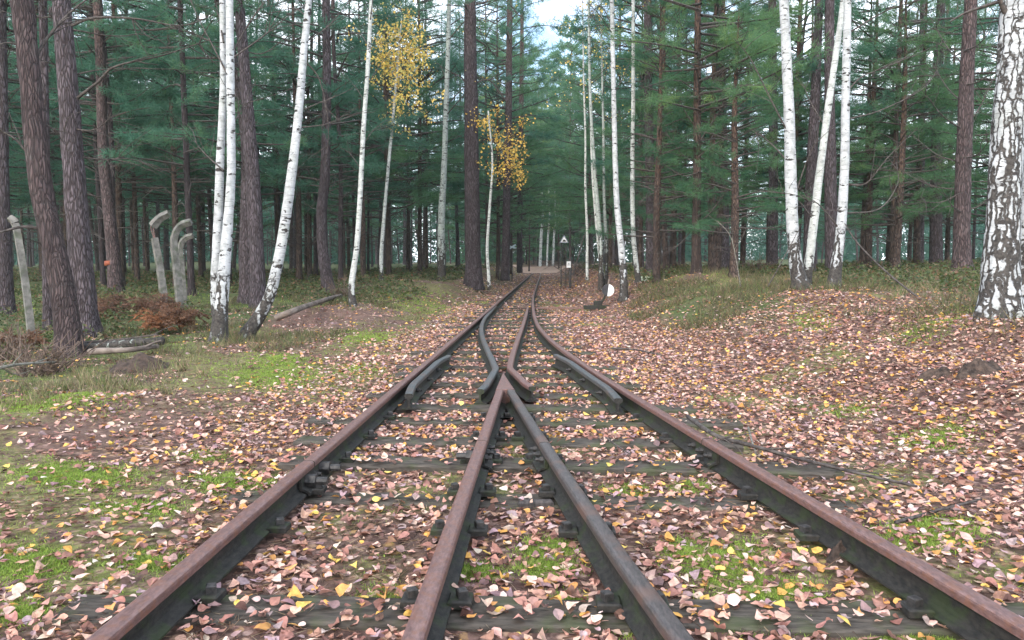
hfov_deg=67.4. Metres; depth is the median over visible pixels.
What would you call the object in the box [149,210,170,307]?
concrete post
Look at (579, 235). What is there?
young pine
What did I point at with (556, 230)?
young pine
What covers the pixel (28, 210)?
pine tree
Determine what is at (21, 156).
young pine
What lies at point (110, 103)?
pine tree
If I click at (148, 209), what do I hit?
young pine
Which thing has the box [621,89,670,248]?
young pine
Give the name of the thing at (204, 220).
young pine
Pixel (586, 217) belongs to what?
birch tree
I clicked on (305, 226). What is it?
young pine
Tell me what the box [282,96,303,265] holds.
pine tree
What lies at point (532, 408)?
sleeper
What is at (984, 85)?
young pine
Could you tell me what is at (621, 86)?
pine tree
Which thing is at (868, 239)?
young pine
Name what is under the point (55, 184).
pine tree
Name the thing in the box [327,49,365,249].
pine tree
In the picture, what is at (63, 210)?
young pine
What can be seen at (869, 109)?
young pine
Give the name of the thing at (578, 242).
young pine
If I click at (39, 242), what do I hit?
young pine
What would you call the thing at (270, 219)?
pine tree
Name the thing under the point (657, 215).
young pine
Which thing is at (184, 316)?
bracken clump
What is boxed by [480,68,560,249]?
young pine
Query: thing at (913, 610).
sleeper
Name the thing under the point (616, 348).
fallen twig
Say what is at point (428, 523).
fallen leaves
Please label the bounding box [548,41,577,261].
young pine
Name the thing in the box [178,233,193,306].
concrete post
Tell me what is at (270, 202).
pine tree
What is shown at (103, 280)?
pine tree
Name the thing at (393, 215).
pine tree
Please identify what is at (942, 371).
earth clod
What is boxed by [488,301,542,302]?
sleeper
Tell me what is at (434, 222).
pine tree
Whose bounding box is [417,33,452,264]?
pine tree
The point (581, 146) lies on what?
pine tree
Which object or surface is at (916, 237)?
young pine
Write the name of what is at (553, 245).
birch tree
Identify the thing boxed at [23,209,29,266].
pine tree
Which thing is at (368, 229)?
pine tree
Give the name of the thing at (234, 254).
pine tree
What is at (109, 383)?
grass
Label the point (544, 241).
young pine
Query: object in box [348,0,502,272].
young pine
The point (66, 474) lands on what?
moss
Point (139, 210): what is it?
pine tree
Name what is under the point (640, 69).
pine tree
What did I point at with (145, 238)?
young pine
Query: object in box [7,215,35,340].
concrete post
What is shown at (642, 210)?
young pine
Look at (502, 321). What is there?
sleeper
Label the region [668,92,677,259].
pine tree
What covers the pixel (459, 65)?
young pine
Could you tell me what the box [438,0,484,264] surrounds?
pine tree
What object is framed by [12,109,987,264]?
wood
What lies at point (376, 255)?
pine tree
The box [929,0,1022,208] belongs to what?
young pine
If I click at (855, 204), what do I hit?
pine tree
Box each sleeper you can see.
[50,582,1023,639]
[225,482,861,510]
[278,451,844,479]
[293,430,743,451]
[305,411,743,429]
[356,403,697,414]
[366,392,635,401]
[393,382,641,389]
[395,365,616,370]
[395,372,618,379]
[410,351,595,355]
[424,358,578,362]
[436,335,558,337]
[438,346,581,348]
[441,331,551,333]
[445,326,562,329]
[446,339,563,343]
[459,324,560,325]
[464,317,558,318]
[469,319,550,322]
[474,310,545,311]
[475,312,548,313]
[476,314,546,316]
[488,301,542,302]
[488,303,541,304]
[491,299,548,300]
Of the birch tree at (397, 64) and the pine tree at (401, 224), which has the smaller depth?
the birch tree at (397, 64)
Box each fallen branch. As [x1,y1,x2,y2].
[0,353,59,374]
[87,340,160,354]
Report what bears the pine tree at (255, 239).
on the ground at (366, 565)
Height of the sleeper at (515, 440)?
0.167 m
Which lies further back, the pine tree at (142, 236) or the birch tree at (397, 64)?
the pine tree at (142, 236)
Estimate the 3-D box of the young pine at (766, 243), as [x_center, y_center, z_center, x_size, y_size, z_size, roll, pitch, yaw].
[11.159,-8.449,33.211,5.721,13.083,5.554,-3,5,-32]
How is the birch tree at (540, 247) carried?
on the ground at (366, 565)
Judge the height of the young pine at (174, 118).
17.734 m
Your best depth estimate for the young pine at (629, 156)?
40.61 m
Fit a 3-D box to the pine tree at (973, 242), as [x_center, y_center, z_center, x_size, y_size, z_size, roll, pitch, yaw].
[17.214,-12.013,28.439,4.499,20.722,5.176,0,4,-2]
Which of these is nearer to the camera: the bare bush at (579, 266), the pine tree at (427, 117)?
the bare bush at (579, 266)
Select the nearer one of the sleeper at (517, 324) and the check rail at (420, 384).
the check rail at (420, 384)
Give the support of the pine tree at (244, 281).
on the ground at (366, 565)
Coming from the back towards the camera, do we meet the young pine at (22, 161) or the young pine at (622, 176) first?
the young pine at (622, 176)
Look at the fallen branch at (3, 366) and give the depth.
5.79 m
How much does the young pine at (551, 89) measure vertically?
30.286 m
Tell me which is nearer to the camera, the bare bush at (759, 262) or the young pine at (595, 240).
the bare bush at (759, 262)
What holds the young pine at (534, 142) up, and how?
on the ground at (366, 565)
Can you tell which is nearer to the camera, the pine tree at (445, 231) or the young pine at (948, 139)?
the young pine at (948, 139)
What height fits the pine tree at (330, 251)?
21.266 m
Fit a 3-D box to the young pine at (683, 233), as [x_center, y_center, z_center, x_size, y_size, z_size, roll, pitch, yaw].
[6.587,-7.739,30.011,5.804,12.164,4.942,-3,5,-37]
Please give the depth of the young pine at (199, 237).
26.80 m
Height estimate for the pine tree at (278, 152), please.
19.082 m
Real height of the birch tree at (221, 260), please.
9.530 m
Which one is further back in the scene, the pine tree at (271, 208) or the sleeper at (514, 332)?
the pine tree at (271, 208)
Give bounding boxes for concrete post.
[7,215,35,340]
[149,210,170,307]
[170,219,192,307]
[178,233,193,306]
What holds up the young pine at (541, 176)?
on the ground at (366, 565)
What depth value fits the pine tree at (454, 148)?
46.76 m
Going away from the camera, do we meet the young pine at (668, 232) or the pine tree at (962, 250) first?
the pine tree at (962, 250)
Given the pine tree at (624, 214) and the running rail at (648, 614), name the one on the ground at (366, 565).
the pine tree at (624, 214)
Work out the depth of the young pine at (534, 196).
44.01 m
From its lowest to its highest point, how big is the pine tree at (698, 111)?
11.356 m
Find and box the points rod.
[497,307,583,308]
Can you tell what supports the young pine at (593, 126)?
on the ground at (366, 565)
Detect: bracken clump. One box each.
[0,327,49,349]
[97,293,129,312]
[98,300,122,321]
[119,290,180,315]
[128,305,186,331]
[150,301,209,331]
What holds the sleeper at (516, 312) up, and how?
on the ground at (366, 565)
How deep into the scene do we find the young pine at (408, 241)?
34.66 m
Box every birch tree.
[171,0,318,342]
[238,0,374,340]
[329,0,412,306]
[363,0,444,279]
[415,0,516,280]
[465,100,535,289]
[538,193,550,265]
[540,190,561,265]
[545,0,630,279]
[545,0,630,289]
[548,2,625,283]
[551,188,561,265]
[569,0,649,283]
[573,0,640,301]
[584,10,627,284]
[734,0,840,289]
[748,0,843,285]
[775,0,950,286]
[950,0,1023,320]
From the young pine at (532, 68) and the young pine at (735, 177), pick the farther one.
the young pine at (532, 68)
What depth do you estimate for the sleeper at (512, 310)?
14.11 m
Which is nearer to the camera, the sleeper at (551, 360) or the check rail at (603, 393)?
the check rail at (603, 393)
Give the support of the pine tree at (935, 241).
on the ground at (366, 565)
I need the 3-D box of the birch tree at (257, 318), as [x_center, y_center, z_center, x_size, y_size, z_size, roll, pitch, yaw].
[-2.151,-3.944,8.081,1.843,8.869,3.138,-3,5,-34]
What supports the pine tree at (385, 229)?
on the ground at (366, 565)
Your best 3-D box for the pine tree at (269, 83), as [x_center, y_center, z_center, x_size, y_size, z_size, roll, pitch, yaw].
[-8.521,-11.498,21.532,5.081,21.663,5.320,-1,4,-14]
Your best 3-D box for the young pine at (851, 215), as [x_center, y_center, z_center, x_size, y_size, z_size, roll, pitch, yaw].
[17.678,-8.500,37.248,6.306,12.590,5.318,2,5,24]
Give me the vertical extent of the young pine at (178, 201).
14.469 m
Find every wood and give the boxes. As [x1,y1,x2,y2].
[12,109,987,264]
[518,499,553,508]
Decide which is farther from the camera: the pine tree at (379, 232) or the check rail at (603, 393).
the pine tree at (379, 232)
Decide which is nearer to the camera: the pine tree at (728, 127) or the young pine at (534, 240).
the pine tree at (728, 127)
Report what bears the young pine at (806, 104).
on the ground at (366, 565)
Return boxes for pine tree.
[0,0,87,358]
[0,0,96,314]
[0,0,219,337]
[2,0,54,329]
[7,0,193,240]
[7,0,202,294]
[7,0,209,286]
[7,3,143,239]
[7,19,29,241]
[8,14,53,235]
[8,17,93,224]
[8,36,95,247]
[9,164,27,266]
[10,189,34,266]
[12,206,35,266]
[14,209,37,256]
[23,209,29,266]
[25,204,35,265]
[47,0,166,245]
[54,73,63,237]
[55,11,129,270]
[60,151,129,268]
[71,0,295,295]
[74,8,180,272]
[83,22,128,266]
[120,2,183,270]
[125,79,155,240]
[125,204,151,265]
[126,81,206,269]
[127,0,299,285]
[135,79,155,265]
[136,0,309,303]
[140,200,163,238]
[150,203,183,265]
[157,1,238,270]
[169,200,192,265]
[173,0,258,273]
[180,0,332,308]
[205,145,269,269]
[209,0,320,248]
[211,0,422,291]
[237,0,318,274]
[249,11,305,232]
[259,79,303,250]
[262,0,302,267]
[262,147,283,265]
[263,3,317,268]
[264,0,317,268]
[264,147,274,265]
[265,0,370,274]
[266,0,357,274]
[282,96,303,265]
[283,0,418,282]
[295,0,402,273]
[303,62,351,250]
[315,0,403,272]
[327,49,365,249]
[329,186,336,264]
[345,43,399,266]
[345,196,373,257]
[354,1,414,267]
[355,7,416,266]
[365,119,392,263]
[366,185,402,251]
[369,88,402,263]
[373,202,399,263]
[390,31,417,247]
[391,42,417,264]
[391,194,414,263]
[395,37,435,247]
[396,15,435,265]
[397,4,450,266]
[410,0,525,289]
[411,9,448,263]
[416,9,464,237]
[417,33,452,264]
[428,113,446,263]
[428,202,455,263]
[429,10,500,238]
[434,95,464,263]
[436,3,493,266]
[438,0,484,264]
[438,0,568,280]
[451,32,494,243]
[480,0,569,272]
[524,61,553,265]
[562,0,711,272]
[564,0,768,273]
[564,1,601,246]
[568,7,640,265]
[575,139,602,263]
[581,67,608,263]
[588,2,636,264]
[590,1,690,269]
[593,0,708,237]
[593,0,832,273]
[598,73,630,262]
[601,26,630,247]
[604,1,688,235]
[644,14,708,264]
[652,0,768,268]
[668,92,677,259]
[675,10,778,199]
[681,0,796,236]
[737,5,865,245]
[756,0,777,265]
[759,2,855,237]
[768,0,822,247]
[783,11,850,263]
[803,0,822,271]
[817,67,824,262]
[824,0,837,269]
[848,4,880,261]
[861,17,896,261]
[881,0,997,236]
[884,0,998,272]
[911,0,997,262]
[919,1,925,262]
[928,0,945,263]
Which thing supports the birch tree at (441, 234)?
on the ground at (366, 565)
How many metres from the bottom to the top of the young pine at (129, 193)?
13.368 m
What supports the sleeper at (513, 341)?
on the ground at (366, 565)
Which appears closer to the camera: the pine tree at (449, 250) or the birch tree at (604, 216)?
the birch tree at (604, 216)
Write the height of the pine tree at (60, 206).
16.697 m
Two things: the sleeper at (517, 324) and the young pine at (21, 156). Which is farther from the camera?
the young pine at (21, 156)
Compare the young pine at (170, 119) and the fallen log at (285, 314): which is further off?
the young pine at (170, 119)
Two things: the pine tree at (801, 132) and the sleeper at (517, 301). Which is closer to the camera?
the sleeper at (517, 301)
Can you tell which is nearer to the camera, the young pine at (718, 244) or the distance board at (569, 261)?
the young pine at (718, 244)
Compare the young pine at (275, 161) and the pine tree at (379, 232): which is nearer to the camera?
the young pine at (275, 161)
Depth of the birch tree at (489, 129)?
20.97 m
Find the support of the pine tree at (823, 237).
on the ground at (366, 565)
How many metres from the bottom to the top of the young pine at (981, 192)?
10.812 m
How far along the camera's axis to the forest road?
67.28 m
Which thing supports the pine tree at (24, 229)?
on the ground at (366, 565)
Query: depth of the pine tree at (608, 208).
74.11 m
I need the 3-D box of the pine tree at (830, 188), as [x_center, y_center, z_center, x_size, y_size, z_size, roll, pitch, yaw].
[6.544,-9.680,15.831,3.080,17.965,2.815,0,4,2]
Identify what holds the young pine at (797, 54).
on the ground at (366, 565)
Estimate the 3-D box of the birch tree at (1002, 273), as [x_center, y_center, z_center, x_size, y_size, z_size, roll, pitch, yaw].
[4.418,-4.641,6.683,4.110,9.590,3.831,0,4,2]
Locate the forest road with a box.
[412,263,613,272]
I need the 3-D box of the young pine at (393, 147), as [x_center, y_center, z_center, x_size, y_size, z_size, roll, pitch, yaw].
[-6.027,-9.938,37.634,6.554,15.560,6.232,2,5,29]
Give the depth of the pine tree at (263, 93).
44.68 m
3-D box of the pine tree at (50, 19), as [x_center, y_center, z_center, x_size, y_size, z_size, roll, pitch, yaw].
[-13.449,-11.012,23.018,4.943,20.297,4.450,2,5,30]
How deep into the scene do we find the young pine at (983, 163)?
22.11 m
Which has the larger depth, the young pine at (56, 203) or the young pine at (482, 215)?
the young pine at (482, 215)
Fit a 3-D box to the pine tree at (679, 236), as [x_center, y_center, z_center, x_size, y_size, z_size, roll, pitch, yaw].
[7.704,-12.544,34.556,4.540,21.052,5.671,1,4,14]
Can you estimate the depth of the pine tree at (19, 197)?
28.06 m
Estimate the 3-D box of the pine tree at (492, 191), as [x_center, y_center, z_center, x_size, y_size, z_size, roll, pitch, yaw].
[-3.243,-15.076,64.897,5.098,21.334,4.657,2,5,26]
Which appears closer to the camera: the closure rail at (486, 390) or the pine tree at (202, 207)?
the closure rail at (486, 390)
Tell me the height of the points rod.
0.038 m
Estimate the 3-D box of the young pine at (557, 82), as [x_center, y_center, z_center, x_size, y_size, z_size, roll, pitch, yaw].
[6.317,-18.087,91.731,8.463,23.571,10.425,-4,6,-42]
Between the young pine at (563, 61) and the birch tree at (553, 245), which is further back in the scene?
the young pine at (563, 61)
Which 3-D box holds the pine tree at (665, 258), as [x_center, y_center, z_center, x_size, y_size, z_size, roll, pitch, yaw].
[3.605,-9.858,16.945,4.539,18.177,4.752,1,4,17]
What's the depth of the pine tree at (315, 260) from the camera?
31.01 m
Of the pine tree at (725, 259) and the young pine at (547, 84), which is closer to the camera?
the pine tree at (725, 259)
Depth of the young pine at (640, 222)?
24.71 m
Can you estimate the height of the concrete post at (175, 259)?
1.822 m
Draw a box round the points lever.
[583,279,613,308]
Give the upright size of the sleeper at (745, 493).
0.180 m
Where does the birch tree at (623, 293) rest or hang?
on the ground at (366, 565)
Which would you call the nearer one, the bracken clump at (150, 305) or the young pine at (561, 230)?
the bracken clump at (150, 305)
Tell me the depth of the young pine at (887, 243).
23.56 m
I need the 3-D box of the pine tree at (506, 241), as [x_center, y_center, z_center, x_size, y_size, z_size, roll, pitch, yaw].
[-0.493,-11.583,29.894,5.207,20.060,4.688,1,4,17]
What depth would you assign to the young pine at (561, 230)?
69.71 m
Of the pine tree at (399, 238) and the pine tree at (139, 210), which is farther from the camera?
the pine tree at (399, 238)
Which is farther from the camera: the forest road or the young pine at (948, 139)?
the forest road
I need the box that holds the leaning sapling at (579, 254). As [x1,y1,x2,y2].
[572,199,602,274]
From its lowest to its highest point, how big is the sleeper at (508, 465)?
0.163 m
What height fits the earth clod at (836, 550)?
0.095 m
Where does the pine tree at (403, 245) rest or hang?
on the ground at (366, 565)
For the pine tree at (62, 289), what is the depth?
7.52 m
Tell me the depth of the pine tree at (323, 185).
17.94 m
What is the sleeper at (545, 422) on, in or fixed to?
on the ground at (366, 565)
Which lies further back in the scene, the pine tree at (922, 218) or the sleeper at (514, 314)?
the pine tree at (922, 218)
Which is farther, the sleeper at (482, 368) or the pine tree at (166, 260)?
the pine tree at (166, 260)
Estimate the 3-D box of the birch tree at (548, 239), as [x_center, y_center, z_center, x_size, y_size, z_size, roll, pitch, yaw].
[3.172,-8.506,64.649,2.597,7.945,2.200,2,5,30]
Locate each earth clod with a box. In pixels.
[108,352,170,373]
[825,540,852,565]
[915,366,954,381]
[955,358,1005,378]
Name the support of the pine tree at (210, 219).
on the ground at (366, 565)
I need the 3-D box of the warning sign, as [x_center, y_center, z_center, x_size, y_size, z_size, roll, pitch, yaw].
[1.831,-2.005,27.037,0.322,1.972,0.078,0,4,2]
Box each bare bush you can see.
[0,318,57,362]
[0,323,106,377]
[315,275,375,296]
[531,231,627,275]
[738,249,778,271]
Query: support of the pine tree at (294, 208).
on the ground at (366, 565)
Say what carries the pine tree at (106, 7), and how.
on the ground at (366, 565)
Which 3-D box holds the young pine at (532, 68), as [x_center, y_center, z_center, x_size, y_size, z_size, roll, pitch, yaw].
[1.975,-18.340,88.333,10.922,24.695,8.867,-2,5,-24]
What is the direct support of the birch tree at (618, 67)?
on the ground at (366, 565)
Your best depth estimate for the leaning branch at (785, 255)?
9.57 m
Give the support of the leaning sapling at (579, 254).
on the ground at (366, 565)
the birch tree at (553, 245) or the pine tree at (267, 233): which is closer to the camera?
the birch tree at (553, 245)
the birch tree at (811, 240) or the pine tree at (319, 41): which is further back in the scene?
the pine tree at (319, 41)
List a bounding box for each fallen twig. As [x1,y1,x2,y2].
[591,430,665,474]
[611,347,661,355]
[686,415,917,492]
[747,427,757,455]
[894,498,981,523]
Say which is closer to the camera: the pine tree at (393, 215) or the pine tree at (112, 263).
the pine tree at (112, 263)
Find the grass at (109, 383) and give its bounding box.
[0,263,985,412]
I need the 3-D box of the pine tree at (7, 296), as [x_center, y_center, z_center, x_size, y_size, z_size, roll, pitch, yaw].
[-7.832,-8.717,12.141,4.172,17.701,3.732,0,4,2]
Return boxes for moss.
[0,268,1022,639]
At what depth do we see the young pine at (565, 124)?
37.15 m
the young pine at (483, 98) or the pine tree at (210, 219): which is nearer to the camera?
the pine tree at (210, 219)
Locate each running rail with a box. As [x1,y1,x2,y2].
[86,459,341,639]
[304,273,532,466]
[401,441,495,639]
[528,442,693,639]
[531,273,710,448]
[683,438,1023,639]
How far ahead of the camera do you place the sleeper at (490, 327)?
10.40 m
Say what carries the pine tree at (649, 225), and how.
on the ground at (366, 565)
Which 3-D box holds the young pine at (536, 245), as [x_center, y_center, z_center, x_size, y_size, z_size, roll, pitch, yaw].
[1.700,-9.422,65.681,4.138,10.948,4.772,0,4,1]
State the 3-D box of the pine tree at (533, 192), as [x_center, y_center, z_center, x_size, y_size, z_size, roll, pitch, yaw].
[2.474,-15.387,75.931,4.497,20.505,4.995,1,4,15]
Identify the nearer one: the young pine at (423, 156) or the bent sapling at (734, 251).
the bent sapling at (734, 251)
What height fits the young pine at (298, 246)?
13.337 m
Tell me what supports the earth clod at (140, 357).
on the ground at (366, 565)
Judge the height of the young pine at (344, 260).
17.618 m
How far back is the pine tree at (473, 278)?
21.84 m
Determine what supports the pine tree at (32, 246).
on the ground at (366, 565)
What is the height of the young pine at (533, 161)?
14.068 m
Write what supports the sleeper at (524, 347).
on the ground at (366, 565)
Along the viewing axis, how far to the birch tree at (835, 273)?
9.56 m
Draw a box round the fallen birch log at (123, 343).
[84,337,164,350]
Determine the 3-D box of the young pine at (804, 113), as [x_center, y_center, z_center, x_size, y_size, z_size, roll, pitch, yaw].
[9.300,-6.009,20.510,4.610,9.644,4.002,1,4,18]
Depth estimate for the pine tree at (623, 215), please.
66.23 m
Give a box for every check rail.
[402,355,453,409]
[551,354,624,414]
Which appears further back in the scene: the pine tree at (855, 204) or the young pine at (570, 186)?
the pine tree at (855, 204)
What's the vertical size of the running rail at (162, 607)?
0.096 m
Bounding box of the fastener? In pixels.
[266,517,819,541]
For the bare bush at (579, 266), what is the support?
on the ground at (366, 565)
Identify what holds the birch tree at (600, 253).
on the ground at (366, 565)
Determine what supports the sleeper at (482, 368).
on the ground at (366, 565)
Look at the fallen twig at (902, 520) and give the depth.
2.70 m
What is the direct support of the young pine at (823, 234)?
on the ground at (366, 565)
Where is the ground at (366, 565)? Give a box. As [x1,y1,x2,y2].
[0,259,1023,639]
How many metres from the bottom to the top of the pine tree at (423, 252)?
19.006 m
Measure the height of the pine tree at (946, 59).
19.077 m
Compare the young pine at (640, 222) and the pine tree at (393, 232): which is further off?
the pine tree at (393, 232)
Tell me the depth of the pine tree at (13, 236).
56.49 m
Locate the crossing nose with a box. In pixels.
[477,372,548,451]
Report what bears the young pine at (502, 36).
on the ground at (366, 565)
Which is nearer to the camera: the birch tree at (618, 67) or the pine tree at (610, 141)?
the birch tree at (618, 67)
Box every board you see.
[510,244,515,281]
[567,248,571,288]
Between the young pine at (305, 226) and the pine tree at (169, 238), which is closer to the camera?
the young pine at (305, 226)
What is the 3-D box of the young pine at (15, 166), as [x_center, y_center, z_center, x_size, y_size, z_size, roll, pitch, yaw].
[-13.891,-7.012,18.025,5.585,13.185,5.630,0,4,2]
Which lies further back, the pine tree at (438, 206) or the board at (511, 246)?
the pine tree at (438, 206)
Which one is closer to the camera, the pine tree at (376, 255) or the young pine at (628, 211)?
the young pine at (628, 211)
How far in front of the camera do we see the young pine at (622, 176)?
46.23 m
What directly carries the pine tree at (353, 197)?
on the ground at (366, 565)
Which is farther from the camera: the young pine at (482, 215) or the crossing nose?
the young pine at (482, 215)
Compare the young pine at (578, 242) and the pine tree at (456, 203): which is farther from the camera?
the young pine at (578, 242)
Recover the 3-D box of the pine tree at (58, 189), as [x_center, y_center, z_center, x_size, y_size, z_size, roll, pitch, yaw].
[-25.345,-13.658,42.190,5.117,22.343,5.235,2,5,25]
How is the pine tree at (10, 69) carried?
on the ground at (366, 565)
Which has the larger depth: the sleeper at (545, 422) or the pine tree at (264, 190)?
the pine tree at (264, 190)
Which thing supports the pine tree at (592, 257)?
on the ground at (366, 565)
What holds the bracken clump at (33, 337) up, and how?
on the ground at (366, 565)
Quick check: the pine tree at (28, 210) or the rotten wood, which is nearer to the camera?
the rotten wood
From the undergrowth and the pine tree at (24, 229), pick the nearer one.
the undergrowth
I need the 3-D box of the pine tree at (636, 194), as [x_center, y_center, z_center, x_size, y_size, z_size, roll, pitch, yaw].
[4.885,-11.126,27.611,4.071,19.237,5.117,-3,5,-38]
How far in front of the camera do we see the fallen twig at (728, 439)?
3.31 m
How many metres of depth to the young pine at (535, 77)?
103.67 m
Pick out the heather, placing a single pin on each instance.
(754, 285)
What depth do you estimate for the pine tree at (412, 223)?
51.91 m
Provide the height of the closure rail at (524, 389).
0.096 m
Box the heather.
[0,267,1023,395]
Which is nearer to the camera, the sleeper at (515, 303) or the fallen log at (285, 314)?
the fallen log at (285, 314)
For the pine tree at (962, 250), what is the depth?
12.91 m
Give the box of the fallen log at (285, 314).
[274,294,342,320]
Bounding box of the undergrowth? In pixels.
[0,257,980,346]
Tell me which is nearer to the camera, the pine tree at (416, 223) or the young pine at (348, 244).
the young pine at (348, 244)
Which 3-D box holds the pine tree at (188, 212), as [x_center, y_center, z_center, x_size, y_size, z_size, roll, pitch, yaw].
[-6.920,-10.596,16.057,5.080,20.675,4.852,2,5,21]
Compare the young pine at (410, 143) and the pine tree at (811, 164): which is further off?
the young pine at (410, 143)
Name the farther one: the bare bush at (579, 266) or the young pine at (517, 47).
the young pine at (517, 47)
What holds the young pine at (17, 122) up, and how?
on the ground at (366, 565)
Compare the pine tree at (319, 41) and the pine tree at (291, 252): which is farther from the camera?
the pine tree at (291, 252)
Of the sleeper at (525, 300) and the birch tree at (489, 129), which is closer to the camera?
the sleeper at (525, 300)
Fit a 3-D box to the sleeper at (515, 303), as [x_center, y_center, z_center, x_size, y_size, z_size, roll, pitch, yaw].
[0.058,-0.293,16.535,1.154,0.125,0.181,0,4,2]
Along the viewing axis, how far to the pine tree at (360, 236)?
80.10 m
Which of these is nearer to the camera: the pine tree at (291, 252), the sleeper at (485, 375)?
the sleeper at (485, 375)
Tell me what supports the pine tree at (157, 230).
on the ground at (366, 565)
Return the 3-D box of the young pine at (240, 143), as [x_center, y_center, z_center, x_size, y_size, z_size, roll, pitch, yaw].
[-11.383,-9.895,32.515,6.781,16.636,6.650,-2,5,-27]
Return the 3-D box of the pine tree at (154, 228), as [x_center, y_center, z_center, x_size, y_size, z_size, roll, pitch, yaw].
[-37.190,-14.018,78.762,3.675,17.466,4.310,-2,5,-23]
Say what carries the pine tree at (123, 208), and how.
on the ground at (366, 565)
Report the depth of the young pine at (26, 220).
26.80 m
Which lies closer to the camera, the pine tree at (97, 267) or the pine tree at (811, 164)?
the pine tree at (811, 164)
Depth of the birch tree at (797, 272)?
9.94 m
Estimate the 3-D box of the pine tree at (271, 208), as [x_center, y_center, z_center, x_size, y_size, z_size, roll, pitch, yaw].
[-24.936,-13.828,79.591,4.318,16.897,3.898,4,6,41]
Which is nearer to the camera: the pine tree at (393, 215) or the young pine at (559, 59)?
the pine tree at (393, 215)
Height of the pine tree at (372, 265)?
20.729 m
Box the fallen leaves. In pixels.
[0,263,1023,639]
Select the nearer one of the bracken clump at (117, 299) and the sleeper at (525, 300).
the bracken clump at (117, 299)
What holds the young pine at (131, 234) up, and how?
on the ground at (366, 565)
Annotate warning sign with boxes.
[560,235,568,287]
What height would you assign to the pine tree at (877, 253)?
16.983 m
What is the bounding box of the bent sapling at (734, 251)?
[708,215,746,286]
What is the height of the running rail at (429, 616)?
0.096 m
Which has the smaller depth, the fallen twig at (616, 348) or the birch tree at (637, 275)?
the fallen twig at (616, 348)
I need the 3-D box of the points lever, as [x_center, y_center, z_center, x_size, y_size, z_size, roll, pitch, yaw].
[1.647,-0.487,14.347,0.620,0.568,0.140,0,4,2]
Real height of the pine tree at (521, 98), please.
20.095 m
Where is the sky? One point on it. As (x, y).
(547, 9)
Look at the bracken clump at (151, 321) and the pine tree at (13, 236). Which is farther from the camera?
the pine tree at (13, 236)
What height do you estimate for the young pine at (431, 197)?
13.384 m
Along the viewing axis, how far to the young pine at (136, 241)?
23.76 m
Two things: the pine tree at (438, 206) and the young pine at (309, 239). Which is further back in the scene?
the pine tree at (438, 206)
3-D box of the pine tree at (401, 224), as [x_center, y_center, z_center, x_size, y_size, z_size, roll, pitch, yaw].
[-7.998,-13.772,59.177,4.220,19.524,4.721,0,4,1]
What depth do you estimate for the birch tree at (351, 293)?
12.97 m
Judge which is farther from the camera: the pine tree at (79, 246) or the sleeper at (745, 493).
the pine tree at (79, 246)
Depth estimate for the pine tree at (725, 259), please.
18.88 m
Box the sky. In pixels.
[9,0,998,261]
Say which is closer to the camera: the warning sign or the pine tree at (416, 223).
the warning sign
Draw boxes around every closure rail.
[474,306,500,404]
[505,305,537,401]
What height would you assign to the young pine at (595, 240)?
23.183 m
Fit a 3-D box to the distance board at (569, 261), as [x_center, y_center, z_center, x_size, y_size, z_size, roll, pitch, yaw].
[1.931,-1.687,26.022,0.165,1.483,0.116,0,4,2]
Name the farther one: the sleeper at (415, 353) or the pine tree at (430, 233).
the pine tree at (430, 233)
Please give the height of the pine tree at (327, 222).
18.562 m
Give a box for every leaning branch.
[767,218,803,286]
[845,224,916,296]
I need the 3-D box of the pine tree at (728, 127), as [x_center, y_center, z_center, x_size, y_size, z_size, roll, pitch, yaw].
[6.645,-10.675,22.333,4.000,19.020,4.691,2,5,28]
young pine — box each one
[7,0,62,190]
[7,20,63,230]
[8,0,111,251]
[8,1,214,285]
[8,2,178,252]
[8,8,137,277]
[8,9,97,253]
[8,15,95,272]
[8,40,91,256]
[10,44,62,259]
[11,0,226,279]
[37,0,278,288]
[54,1,206,272]
[79,0,181,273]
[86,0,285,252]
[92,2,226,258]
[117,0,297,276]
[124,86,181,268]
[143,17,294,252]
[147,64,235,256]
[160,1,314,254]
[179,0,365,254]
[206,0,391,281]
[235,1,391,276]
[240,1,354,272]
[286,0,486,274]
[292,2,463,256]
[295,0,377,269]
[295,29,382,269]
[298,0,433,276]
[313,0,508,274]
[338,0,450,251]
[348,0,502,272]
[349,0,463,270]
[423,0,564,266]
[426,0,576,280]
[445,0,573,238]
[445,15,572,273]
[456,21,552,266]
[462,20,547,242]
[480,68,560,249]
[491,58,556,263]
[492,93,571,264]
[495,112,539,252]
[513,151,555,270]
[523,15,614,249]
[524,46,555,260]
[530,21,628,264]
[530,141,567,264]
[534,136,578,268]
[536,80,551,256]
[537,49,568,260]
[538,2,687,266]
[538,20,613,263]
[538,70,581,262]
[541,75,613,248]
[542,107,574,262]
[542,113,585,264]
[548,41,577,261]
[559,37,630,250]
[565,4,653,262]
[571,96,607,262]
[578,0,730,282]
[580,0,706,267]
[586,23,689,252]
[586,78,654,264]
[590,0,761,268]
[606,0,728,266]
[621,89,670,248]
[622,13,741,266]
[628,0,810,271]
[630,92,691,264]
[635,0,836,271]
[660,0,812,277]
[682,0,820,266]
[701,0,898,242]
[705,0,912,247]
[728,0,837,260]
[774,0,951,268]
[778,0,936,264]
[778,0,998,268]
[803,118,879,251]
[818,20,928,247]
[836,0,988,270]
[837,0,955,261]
[840,0,989,261]
[851,0,994,264]
[851,1,997,246]
[882,0,996,260]
[883,0,998,222]
[898,46,985,251]
[910,0,998,240]
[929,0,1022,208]
[973,32,997,190]

